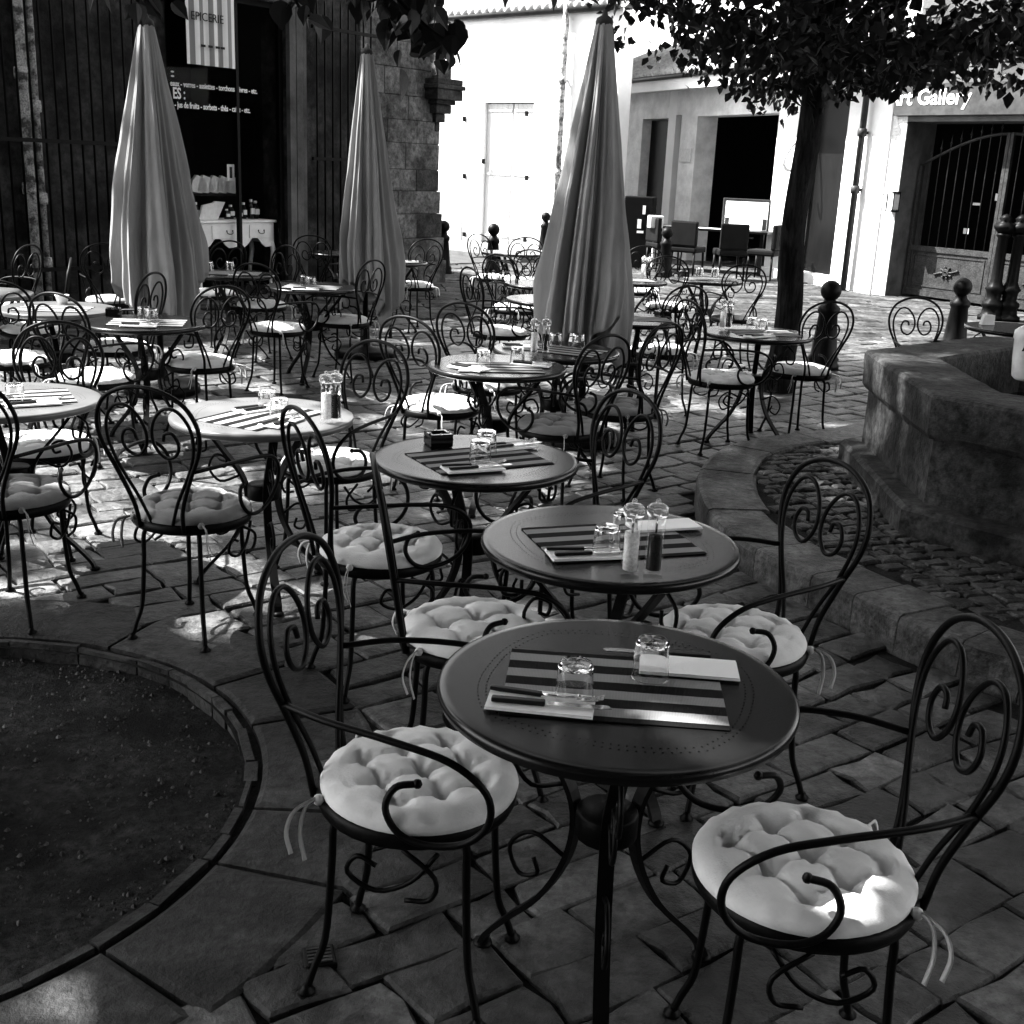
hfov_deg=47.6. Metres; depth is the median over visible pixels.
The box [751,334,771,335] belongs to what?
knife
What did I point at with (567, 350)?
placemat
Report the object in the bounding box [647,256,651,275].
pepper mill
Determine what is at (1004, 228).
ornate post
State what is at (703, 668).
napkin
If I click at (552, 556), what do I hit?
napkin
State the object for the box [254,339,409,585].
bistro chair
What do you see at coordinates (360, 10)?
leafy twig
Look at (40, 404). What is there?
napkin
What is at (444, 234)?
bollard
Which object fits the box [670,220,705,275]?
dining chair
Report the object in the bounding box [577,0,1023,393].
plane tree
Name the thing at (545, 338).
pepper mill
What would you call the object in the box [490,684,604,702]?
fork
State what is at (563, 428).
bistro chair
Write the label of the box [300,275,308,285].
tumbler
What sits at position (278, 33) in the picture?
window frame
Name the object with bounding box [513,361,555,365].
knife
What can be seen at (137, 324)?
knife
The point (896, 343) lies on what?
bistro chair
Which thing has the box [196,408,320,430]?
placemat
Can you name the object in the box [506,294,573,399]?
round table
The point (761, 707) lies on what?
round table
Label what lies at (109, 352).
bistro chair
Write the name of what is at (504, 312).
bistro chair
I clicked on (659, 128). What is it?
door
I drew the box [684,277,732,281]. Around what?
placemat
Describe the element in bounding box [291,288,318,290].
napkin
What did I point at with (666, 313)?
ashtray
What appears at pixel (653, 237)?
dining chair
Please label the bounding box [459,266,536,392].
bistro chair
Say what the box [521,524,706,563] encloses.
placemat
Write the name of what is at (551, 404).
round table
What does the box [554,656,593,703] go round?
tumbler
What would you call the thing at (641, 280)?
placemat
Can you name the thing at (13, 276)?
bistro chair
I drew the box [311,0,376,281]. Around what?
iron railing
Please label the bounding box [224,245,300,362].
bistro chair
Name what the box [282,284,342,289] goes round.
placemat
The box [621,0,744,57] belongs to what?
sky
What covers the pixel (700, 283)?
round table
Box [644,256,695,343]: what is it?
bistro chair
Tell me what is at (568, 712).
napkin
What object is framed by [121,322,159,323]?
fork
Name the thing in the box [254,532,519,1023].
bistro chair
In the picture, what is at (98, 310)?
round table
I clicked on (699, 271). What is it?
tumbler
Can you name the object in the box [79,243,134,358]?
bistro chair
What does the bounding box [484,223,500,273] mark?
bollard
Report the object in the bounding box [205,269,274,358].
round table
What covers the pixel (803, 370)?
bistro chair
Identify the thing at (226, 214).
jar
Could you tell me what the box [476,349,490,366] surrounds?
tumbler
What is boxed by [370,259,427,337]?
round table
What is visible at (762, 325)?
tumbler
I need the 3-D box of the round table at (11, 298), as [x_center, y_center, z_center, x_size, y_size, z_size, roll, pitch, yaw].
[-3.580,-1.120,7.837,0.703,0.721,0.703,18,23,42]
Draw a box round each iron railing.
[0,0,134,301]
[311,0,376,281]
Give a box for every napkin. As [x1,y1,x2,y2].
[3,399,61,407]
[119,324,157,327]
[232,408,267,413]
[257,415,304,428]
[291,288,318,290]
[440,463,505,473]
[447,365,489,371]
[484,690,594,719]
[497,441,537,451]
[502,344,539,348]
[510,362,551,367]
[544,548,622,561]
[638,518,702,532]
[669,655,739,680]
[743,335,775,337]
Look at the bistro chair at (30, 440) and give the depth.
5.05 m
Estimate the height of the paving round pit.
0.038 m
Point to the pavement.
(457, 247)
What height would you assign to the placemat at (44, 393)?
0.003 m
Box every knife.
[11,399,69,403]
[121,323,161,324]
[243,403,288,410]
[273,413,300,424]
[293,287,321,288]
[449,464,512,469]
[451,363,487,369]
[491,695,611,709]
[497,441,541,447]
[505,344,541,345]
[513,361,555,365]
[554,550,623,555]
[603,648,710,658]
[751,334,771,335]
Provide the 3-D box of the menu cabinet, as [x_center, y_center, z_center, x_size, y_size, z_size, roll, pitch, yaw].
[2.292,-5.066,20.993,0.520,1.250,0.407,7,17,14]
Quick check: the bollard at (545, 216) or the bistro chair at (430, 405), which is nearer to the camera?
the bistro chair at (430, 405)
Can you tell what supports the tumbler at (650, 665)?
on the placemat at (685, 702)
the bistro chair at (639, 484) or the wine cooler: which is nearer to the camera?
the bistro chair at (639, 484)
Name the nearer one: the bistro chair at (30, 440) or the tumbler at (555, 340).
the bistro chair at (30, 440)
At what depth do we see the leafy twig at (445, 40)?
3.17 m
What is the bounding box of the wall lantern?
[885,191,900,211]
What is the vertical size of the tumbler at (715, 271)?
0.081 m
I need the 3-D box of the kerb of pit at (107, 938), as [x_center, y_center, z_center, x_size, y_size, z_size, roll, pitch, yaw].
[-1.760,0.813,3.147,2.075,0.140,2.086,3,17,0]
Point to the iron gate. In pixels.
(935, 272)
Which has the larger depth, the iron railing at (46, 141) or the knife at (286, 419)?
the iron railing at (46, 141)
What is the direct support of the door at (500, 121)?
in the white building at (497, 143)
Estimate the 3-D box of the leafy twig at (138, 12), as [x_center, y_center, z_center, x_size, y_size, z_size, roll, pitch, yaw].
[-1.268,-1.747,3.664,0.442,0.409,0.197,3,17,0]
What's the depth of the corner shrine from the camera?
16.17 m
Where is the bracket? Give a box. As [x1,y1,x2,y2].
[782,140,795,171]
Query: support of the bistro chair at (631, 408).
on the paving at (412, 959)
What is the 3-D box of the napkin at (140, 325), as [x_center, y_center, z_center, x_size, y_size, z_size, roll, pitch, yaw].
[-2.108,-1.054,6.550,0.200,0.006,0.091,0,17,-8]
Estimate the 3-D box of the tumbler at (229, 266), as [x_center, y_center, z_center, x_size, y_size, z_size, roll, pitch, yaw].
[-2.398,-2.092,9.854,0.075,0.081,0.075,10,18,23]
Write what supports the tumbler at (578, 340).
on the placemat at (567, 350)
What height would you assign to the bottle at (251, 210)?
0.240 m
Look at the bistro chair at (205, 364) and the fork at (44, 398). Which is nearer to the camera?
the fork at (44, 398)
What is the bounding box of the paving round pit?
[0,599,371,1023]
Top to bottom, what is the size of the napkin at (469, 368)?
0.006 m
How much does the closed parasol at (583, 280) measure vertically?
2.572 m
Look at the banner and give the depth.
12.99 m
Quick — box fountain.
[838,336,1023,567]
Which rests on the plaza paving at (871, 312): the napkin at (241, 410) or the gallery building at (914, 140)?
the gallery building at (914, 140)
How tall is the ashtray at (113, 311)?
0.053 m
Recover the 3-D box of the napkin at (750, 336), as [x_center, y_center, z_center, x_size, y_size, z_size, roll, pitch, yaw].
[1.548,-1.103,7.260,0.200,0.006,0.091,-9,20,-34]
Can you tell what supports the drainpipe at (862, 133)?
attached to the terrace building at (697, 153)
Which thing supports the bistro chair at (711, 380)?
on the paving at (412, 959)
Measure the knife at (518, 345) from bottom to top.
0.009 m
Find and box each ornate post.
[977,214,1015,320]
[1001,215,1023,321]
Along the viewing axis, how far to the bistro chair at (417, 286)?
11.79 m
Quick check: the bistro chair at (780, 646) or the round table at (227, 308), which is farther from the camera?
the round table at (227, 308)
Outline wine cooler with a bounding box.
[1011,325,1023,380]
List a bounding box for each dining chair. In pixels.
[645,217,678,271]
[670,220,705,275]
[711,223,749,280]
[745,225,780,280]
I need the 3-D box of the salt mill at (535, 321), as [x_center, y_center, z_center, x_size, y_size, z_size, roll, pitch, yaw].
[0.121,-0.944,6.193,0.054,0.201,0.054,3,17,0]
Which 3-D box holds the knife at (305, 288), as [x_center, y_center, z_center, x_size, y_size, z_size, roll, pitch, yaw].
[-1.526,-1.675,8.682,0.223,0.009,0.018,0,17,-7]
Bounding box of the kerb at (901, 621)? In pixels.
[694,421,1023,705]
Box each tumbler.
[5,382,25,401]
[137,306,148,320]
[145,307,158,322]
[209,261,213,270]
[225,261,233,270]
[258,388,275,410]
[269,396,288,418]
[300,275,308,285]
[307,276,315,286]
[469,438,490,462]
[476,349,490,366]
[477,429,496,454]
[510,346,524,362]
[549,332,561,347]
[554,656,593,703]
[571,333,584,348]
[592,523,619,556]
[612,508,637,543]
[631,634,669,684]
[696,267,702,275]
[711,267,718,275]
[746,317,757,329]
[756,319,767,331]
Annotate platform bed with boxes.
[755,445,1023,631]
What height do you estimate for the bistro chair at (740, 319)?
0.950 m
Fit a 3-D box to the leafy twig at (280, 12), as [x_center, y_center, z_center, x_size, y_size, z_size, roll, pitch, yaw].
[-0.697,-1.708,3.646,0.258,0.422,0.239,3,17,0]
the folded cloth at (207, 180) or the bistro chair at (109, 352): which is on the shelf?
the folded cloth at (207, 180)
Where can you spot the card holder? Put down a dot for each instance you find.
(987, 320)
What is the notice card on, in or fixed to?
attached to the shop building at (251, 116)
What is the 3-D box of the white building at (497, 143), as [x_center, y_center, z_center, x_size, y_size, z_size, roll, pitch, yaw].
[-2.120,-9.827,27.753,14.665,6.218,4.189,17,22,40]
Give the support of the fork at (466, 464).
on the napkin at (475, 470)
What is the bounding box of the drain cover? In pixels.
[302,944,336,968]
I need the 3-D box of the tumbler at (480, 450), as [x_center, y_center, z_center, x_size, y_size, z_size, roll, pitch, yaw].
[-0.106,-0.202,3.876,0.075,0.081,0.075,1,17,-4]
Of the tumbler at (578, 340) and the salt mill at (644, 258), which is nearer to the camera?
the tumbler at (578, 340)
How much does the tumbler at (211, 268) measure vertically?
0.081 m
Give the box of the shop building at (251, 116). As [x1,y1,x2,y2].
[0,0,445,301]
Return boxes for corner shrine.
[424,0,465,131]
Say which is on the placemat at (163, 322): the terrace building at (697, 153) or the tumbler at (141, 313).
the tumbler at (141, 313)
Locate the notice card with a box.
[227,164,234,180]
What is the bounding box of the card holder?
[979,314,994,324]
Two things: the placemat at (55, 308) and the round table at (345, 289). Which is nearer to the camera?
the placemat at (55, 308)
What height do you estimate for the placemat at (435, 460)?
0.003 m
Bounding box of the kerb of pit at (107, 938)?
[0,639,257,1001]
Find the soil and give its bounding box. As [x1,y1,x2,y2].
[0,656,241,985]
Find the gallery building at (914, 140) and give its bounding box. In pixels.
[871,0,1023,295]
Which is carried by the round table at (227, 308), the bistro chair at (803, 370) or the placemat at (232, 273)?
the placemat at (232, 273)
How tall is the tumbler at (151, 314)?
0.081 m
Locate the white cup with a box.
[55,294,68,303]
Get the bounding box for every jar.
[224,209,229,218]
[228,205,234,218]
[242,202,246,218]
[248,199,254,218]
[253,201,259,218]
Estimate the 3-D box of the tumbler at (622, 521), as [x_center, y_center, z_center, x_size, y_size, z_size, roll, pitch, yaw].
[0.306,0.036,3.140,0.075,0.081,0.075,-5,18,-24]
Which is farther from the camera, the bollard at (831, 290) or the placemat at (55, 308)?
the bollard at (831, 290)
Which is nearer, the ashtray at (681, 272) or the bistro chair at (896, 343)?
the bistro chair at (896, 343)
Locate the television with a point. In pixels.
(754, 214)
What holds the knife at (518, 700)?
on the napkin at (568, 712)
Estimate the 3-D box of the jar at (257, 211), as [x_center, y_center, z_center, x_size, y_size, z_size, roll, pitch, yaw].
[-3.276,-3.856,14.794,0.093,0.220,0.090,15,20,35]
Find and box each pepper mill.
[329,370,342,422]
[540,316,551,353]
[643,498,668,577]
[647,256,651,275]
[724,299,734,329]
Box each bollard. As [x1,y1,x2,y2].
[441,220,451,273]
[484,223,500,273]
[537,212,549,249]
[655,227,672,277]
[807,280,841,370]
[942,278,972,340]
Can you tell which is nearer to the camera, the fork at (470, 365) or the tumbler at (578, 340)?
the fork at (470, 365)
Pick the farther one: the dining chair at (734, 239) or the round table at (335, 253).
the dining chair at (734, 239)
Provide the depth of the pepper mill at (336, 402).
4.37 m
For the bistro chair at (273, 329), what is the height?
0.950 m
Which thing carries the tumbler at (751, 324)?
on the placemat at (776, 333)
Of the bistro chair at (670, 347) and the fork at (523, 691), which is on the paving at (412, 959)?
the bistro chair at (670, 347)
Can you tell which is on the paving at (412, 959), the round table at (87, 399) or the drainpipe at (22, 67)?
the round table at (87, 399)
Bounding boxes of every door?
[483,104,513,244]
[509,104,533,246]
[646,120,667,252]
[804,96,850,274]
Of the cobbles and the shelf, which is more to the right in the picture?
the cobbles
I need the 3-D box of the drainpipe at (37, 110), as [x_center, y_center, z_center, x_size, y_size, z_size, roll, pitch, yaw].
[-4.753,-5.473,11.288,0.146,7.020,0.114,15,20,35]
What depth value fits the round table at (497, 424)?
5.76 m
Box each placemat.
[0,388,77,405]
[10,304,93,312]
[106,318,186,326]
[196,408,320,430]
[209,271,261,275]
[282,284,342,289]
[404,447,553,474]
[405,260,418,262]
[454,361,544,373]
[499,649,730,730]
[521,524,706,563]
[524,343,607,357]
[633,279,655,281]
[633,315,671,321]
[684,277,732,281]
[726,329,801,336]
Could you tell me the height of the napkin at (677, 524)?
0.006 m
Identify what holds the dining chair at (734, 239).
on the plaza paving at (871, 312)
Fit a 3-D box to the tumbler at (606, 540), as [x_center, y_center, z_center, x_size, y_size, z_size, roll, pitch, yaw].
[0.246,0.073,3.006,0.075,0.081,0.075,-13,22,-42]
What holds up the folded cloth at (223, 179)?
on the shelf
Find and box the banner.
[185,0,234,68]
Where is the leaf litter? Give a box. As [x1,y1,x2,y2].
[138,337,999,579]
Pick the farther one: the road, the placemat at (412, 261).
the road
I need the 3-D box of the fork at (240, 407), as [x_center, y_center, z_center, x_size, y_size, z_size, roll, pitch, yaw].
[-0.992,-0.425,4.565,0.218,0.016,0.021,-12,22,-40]
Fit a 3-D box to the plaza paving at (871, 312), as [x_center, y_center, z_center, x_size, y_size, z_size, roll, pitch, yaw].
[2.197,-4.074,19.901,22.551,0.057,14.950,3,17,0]
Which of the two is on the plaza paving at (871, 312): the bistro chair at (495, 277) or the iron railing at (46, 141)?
the bistro chair at (495, 277)
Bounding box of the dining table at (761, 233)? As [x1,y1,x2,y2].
[650,224,771,276]
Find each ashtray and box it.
[105,306,121,316]
[424,428,452,447]
[654,309,670,317]
[678,270,687,275]
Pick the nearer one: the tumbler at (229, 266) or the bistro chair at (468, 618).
the bistro chair at (468, 618)
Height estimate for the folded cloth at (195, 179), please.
0.220 m
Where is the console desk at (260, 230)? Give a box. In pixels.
[199,218,276,287]
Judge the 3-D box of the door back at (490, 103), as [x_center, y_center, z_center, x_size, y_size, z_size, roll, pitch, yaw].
[-0.001,-6.948,24.056,1.366,2.904,0.050,17,22,40]
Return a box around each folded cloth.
[191,175,206,192]
[198,175,213,192]
[208,175,222,192]
[217,175,229,192]
[224,181,235,192]
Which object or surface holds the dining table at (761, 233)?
on the plaza paving at (871, 312)
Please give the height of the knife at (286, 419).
0.009 m
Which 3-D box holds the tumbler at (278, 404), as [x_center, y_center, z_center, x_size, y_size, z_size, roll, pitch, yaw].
[-0.885,-0.397,4.410,0.075,0.081,0.075,4,17,5]
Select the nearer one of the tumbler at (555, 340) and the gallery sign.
the tumbler at (555, 340)
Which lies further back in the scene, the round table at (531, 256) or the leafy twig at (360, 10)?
the round table at (531, 256)
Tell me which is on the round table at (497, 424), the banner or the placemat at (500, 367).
the placemat at (500, 367)
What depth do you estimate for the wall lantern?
17.44 m
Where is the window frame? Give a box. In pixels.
[163,0,284,294]
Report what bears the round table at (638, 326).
on the paving at (412, 959)
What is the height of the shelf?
1.180 m
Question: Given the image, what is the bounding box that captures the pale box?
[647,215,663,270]
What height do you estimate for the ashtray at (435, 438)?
0.053 m
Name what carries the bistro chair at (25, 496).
on the paving at (412, 959)
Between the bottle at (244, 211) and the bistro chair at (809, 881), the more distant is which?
the bottle at (244, 211)
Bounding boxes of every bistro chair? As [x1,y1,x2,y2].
[0,244,43,349]
[0,257,71,381]
[0,280,64,429]
[0,320,105,561]
[0,391,97,634]
[28,292,154,467]
[65,271,166,423]
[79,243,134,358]
[94,385,279,652]
[146,285,250,444]
[187,240,246,347]
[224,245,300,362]
[232,262,319,395]
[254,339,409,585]
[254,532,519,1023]
[280,404,472,704]
[292,235,338,330]
[304,259,385,382]
[369,452,570,802]
[378,315,499,501]
[392,238,443,332]
[435,301,533,438]
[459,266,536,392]
[467,233,522,319]
[474,388,662,618]
[482,253,533,326]
[496,334,630,510]
[498,237,542,322]
[513,249,541,328]
[559,322,683,501]
[627,285,708,418]
[629,456,872,821]
[630,245,664,331]
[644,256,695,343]
[663,613,1023,1023]
[674,299,772,455]
[705,264,766,370]
[754,301,854,433]
[888,297,943,346]
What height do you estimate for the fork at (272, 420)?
0.016 m
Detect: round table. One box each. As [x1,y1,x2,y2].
[0,287,33,381]
[0,382,100,570]
[1,301,114,429]
[81,314,207,454]
[168,397,353,616]
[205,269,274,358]
[266,282,354,384]
[308,250,362,317]
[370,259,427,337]
[375,435,578,599]
[426,354,565,517]
[437,619,799,1023]
[481,505,740,828]
[482,250,539,317]
[493,340,619,489]
[504,280,533,340]
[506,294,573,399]
[597,313,683,431]
[633,277,667,341]
[670,276,743,358]
[703,325,813,442]
[964,322,1023,336]
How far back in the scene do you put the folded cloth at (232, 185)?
15.01 m
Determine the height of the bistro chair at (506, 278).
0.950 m
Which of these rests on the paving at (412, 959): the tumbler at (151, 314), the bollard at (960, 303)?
the bollard at (960, 303)
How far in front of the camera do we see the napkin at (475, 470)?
3.78 m
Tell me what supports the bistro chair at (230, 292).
on the paving at (412, 959)
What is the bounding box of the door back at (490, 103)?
[490,103,533,229]
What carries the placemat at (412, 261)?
on the round table at (420, 264)
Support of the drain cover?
on the paving at (412, 959)
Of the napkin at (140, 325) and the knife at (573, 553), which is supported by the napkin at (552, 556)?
the knife at (573, 553)
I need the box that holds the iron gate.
[902,123,1023,309]
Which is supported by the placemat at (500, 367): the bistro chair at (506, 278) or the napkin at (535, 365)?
the napkin at (535, 365)
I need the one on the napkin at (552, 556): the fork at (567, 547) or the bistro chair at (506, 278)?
the fork at (567, 547)
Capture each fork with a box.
[23,395,63,400]
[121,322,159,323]
[234,404,257,408]
[261,410,296,423]
[442,459,506,466]
[455,362,489,367]
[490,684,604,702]
[497,437,536,444]
[502,343,541,344]
[520,360,553,363]
[546,544,623,549]
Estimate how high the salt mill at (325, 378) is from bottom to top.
0.201 m
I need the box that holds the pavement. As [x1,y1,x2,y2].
[449,239,541,262]
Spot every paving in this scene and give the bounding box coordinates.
[0,307,1023,1023]
[200,254,1023,341]
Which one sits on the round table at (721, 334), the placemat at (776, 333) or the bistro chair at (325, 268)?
the placemat at (776, 333)
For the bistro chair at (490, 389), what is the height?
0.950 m
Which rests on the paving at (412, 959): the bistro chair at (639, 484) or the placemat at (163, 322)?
the bistro chair at (639, 484)
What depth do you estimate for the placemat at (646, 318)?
7.89 m
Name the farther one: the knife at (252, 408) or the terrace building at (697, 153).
the terrace building at (697, 153)
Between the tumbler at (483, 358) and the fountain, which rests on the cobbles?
the fountain
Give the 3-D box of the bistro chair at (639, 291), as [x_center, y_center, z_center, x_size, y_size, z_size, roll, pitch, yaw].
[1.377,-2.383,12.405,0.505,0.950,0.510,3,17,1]
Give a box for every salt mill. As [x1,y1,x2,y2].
[319,371,332,423]
[529,316,539,352]
[620,498,644,578]
[640,255,646,276]
[718,299,728,329]
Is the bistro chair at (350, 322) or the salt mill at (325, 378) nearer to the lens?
the salt mill at (325, 378)
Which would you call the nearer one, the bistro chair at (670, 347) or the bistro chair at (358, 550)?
the bistro chair at (358, 550)
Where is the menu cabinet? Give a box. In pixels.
[625,196,656,267]
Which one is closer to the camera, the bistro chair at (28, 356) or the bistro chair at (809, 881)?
the bistro chair at (809, 881)
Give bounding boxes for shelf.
[193,192,243,284]
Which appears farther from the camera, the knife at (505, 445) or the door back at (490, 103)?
the door back at (490, 103)
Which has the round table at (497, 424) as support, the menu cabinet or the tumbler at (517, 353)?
the tumbler at (517, 353)
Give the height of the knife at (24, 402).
0.009 m
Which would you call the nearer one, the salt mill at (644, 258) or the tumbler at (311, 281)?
the tumbler at (311, 281)
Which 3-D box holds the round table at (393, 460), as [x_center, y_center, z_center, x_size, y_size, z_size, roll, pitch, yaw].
[-0.137,0.158,4.077,0.703,0.721,0.703,-2,17,-16]
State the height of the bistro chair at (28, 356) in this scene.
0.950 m
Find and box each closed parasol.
[109,15,208,397]
[334,43,405,359]
[533,9,634,449]
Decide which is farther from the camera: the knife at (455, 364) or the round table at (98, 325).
the round table at (98, 325)
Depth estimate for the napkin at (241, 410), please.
4.49 m
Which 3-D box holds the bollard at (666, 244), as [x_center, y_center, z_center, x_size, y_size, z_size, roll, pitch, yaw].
[2.550,-4.301,19.217,0.300,0.825,0.300,3,17,0]
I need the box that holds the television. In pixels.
[721,198,770,238]
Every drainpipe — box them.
[12,0,43,300]
[25,0,52,300]
[554,0,568,197]
[840,4,880,290]
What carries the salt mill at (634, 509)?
on the round table at (508, 543)
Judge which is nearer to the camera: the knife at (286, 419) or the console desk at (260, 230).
the knife at (286, 419)
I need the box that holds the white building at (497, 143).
[437,0,635,247]
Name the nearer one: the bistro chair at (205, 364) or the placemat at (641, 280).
the bistro chair at (205, 364)
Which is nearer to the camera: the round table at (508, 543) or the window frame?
the round table at (508, 543)
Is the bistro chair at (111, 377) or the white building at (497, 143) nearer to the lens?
the bistro chair at (111, 377)
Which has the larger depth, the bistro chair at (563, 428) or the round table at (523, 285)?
the round table at (523, 285)
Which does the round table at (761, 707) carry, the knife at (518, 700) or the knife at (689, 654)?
the knife at (689, 654)
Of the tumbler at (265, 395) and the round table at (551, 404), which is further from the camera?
the round table at (551, 404)
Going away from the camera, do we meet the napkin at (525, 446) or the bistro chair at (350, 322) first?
the napkin at (525, 446)
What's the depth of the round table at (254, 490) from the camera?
4.50 m
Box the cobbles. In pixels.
[758,445,1023,623]
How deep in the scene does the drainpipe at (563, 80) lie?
22.37 m
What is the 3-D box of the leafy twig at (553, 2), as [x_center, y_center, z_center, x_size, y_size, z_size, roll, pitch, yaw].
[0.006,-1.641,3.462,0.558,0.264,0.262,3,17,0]
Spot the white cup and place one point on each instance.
(61, 300)
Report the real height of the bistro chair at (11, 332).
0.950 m
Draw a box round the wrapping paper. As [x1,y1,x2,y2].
[199,201,224,219]
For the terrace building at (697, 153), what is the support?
on the plaza paving at (871, 312)
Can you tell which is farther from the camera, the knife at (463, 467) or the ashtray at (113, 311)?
the ashtray at (113, 311)
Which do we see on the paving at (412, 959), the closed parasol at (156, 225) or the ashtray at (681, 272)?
the closed parasol at (156, 225)
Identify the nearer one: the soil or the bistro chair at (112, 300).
the soil
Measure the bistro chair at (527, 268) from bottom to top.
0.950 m
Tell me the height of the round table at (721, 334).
0.721 m
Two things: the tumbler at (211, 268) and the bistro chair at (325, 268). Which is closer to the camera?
the tumbler at (211, 268)
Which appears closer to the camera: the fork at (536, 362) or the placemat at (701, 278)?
the fork at (536, 362)
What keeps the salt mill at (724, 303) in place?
on the round table at (721, 334)
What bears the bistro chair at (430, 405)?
on the paving at (412, 959)
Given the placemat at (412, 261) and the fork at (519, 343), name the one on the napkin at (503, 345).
the fork at (519, 343)
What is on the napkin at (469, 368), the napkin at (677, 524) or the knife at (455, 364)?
the knife at (455, 364)
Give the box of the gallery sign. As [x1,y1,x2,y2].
[887,80,1023,115]
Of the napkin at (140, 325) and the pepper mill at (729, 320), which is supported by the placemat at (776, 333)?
the pepper mill at (729, 320)
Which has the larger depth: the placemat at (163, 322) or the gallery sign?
the gallery sign
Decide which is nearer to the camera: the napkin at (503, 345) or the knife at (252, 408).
the knife at (252, 408)
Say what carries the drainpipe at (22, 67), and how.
attached to the shop building at (251, 116)
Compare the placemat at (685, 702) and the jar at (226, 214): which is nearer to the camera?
the placemat at (685, 702)
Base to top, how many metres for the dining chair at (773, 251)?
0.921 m
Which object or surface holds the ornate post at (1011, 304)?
on the plaza paving at (871, 312)
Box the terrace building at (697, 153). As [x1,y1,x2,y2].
[624,0,1023,293]
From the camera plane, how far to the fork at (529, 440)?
4.14 m
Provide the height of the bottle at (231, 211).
0.170 m
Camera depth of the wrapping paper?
14.12 m
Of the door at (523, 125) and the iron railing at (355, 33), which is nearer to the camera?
the iron railing at (355, 33)
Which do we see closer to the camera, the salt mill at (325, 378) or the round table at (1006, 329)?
the salt mill at (325, 378)
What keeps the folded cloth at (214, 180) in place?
on the shelf
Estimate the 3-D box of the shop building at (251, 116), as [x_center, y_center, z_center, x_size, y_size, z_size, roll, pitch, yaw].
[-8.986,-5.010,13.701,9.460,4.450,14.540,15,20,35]
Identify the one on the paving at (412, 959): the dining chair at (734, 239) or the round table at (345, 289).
the round table at (345, 289)
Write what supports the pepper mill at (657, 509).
on the round table at (508, 543)
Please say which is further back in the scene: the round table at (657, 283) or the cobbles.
the round table at (657, 283)
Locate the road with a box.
[450,254,509,264]
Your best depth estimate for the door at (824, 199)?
19.24 m
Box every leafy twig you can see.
[88,0,187,26]
[269,0,332,44]
[345,0,442,25]
[351,0,467,101]
[469,0,599,10]
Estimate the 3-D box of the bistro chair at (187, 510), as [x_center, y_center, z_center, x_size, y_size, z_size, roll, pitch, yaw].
[-1.155,-0.022,4.128,0.505,0.950,0.510,7,17,16]

